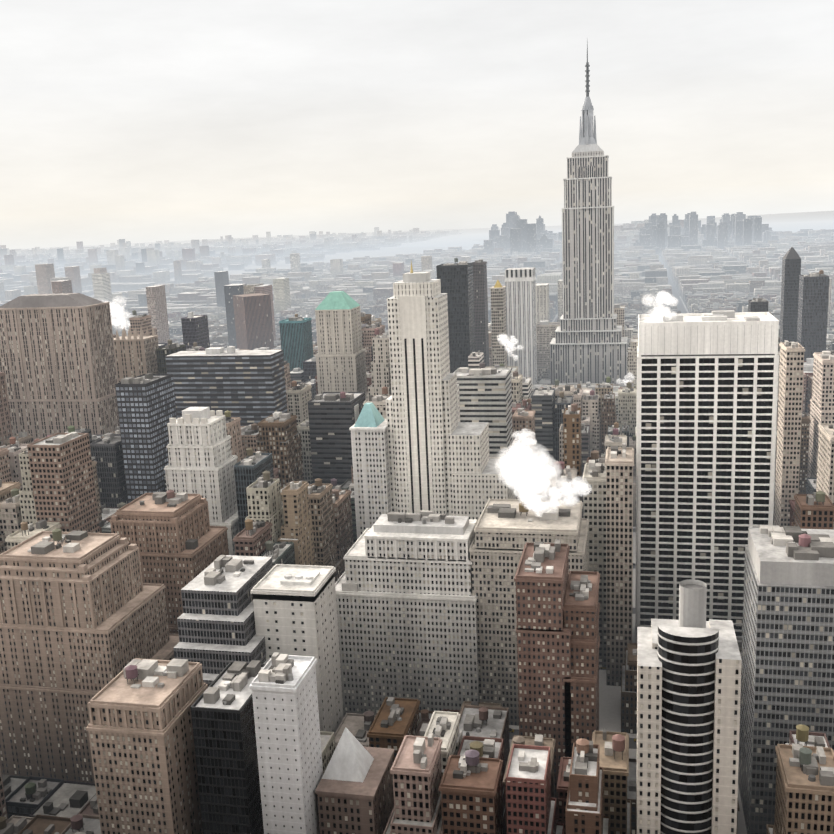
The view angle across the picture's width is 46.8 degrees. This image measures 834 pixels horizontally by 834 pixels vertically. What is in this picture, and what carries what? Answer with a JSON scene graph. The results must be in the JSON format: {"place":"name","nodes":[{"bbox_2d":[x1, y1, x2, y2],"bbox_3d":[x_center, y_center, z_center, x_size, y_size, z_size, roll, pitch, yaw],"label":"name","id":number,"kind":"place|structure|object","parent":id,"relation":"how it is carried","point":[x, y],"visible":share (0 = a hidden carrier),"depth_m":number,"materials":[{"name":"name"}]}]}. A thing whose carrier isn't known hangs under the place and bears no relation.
{"place":"outdoors","nodes":[
{"label":"outdoors","id":0,"kind":"place"},
{"bbox_2d":[99,295,129,331],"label":"steam plume","id":1,"kind":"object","parent":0,"point":[116,310],"depth_m":1363.91,"materials":[{"name":"white"}]},
{"bbox_2d":[58,234,468,296],"bbox_3d":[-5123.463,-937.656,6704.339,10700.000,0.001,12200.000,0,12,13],"label":"river","id":2,"kind":"structure","parent":0,"point":[382,251],"depth_m":6264.34,"materials":[{"name":"grey liquid"}]},
{"bbox_2d":[0,0,833,248],"label":"sky","id":3,"kind":"structure","parent":0,"point":[135,121],"materials":[{"name":"white"}]},
{"bbox_2d":[0,211,833,427],"bbox_3d":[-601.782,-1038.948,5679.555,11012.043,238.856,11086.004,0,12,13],"label":"city","id":4,"kind":"object","parent":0,"point":[732,262],"visible":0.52,"depth_m":3557.50},
{"bbox_2d":[496,334,523,359],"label":"steam plume","id":5,"kind":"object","parent":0,"point":[504,341],"depth_m":903.69,"materials":[{"name":"white"}]},
{"bbox_2d":[500,428,541,492],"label":"steam plume","id":6,"kind":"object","parent":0,"point":[521,451],"depth_m":475.25,"materials":[{"name":"white"}]},
{"bbox_2d":[494,444,561,516],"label":"steam plume","id":7,"kind":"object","parent":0,"point":[540,479],"depth_m":478.79,"materials":[{"name":"white"}]},
{"bbox_2d":[534,476,591,510],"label":"steam plume","id":8,"kind":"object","parent":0,"point":[571,500],"depth_m":483.01,"materials":[{"name":"white"}]},
{"bbox_2d":[396,221,833,249],"bbox_3d":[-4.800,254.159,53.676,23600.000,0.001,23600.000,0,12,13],"label":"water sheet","id":9,"kind":"object","parent":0,"point":[461,241],"depth_m":8259.70,"materials":[{"name":"grey liquid"}]},
{"bbox_2d":[9,226,561,250],"bbox_3d":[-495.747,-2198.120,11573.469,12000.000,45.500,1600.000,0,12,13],"label":"distant hills","id":10,"kind":"structure","parent":9,"relation":"on","point":[486,230],"depth_m":11310.28,"materials":[{"name":"grey"}]},
{"bbox_2d":[616,372,634,384],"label":"steam plume","id":11,"kind":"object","parent":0,"point":[625,377],"depth_m":989.48,"materials":[{"name":"white"}]},
{"bbox_2d":[509,256,774,748],"bbox_3d":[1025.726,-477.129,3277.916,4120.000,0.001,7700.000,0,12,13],"label":"street","id":12,"kind":"structure","parent":0,"point":[682,309],"depth_m":2318.10,"materials":[{"name":"grey asphalt"}]},
{"bbox_2d":[509,296,774,833],"bbox_3d":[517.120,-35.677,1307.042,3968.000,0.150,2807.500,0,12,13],"label":"sidewalk blocks","id":13,"kind":"structure","parent":12,"relation":"on","point":[609,708],"depth_m":507.38,"materials":[{"name":"grey concrete"}]},
{"bbox_2d":[0,44,833,833],"bbox_3d":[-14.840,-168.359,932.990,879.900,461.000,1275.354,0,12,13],"label":"buildings","id":14,"kind":"structure","parent":13,"relation":"on","point":[170,662],"depth_m":491.78,"materials":[{"name":"grey concrete"}]},
{"bbox_2d":[0,310,833,833],"bbox_3d":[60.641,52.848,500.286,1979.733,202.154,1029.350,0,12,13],"label":"city","id":15,"kind":"object","parent":13,"relation":"on","point":[466,768],"visible":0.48,"depth_m":490.20},
{"bbox_2d":[509,499,774,741],"bbox_3d":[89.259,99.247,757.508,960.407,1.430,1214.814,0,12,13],"label":"street cars","id":16,"kind":"object","parent":12,"relation":"on","point":[512,730],"depth_m":487.79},
{"bbox_2d":[643,291,678,321],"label":"steam plume","id":17,"kind":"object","parent":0,"point":[659,312],"depth_m":531.24,"materials":[{"name":"white"}]},
{"bbox_2d":[614,211,833,225],"bbox_3d":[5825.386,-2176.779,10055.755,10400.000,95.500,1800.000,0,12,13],"label":"distant hills","id":18,"kind":"structure","parent":0,"point":[802,216],"depth_m":10021.24,"materials":[{"name":"grey"}]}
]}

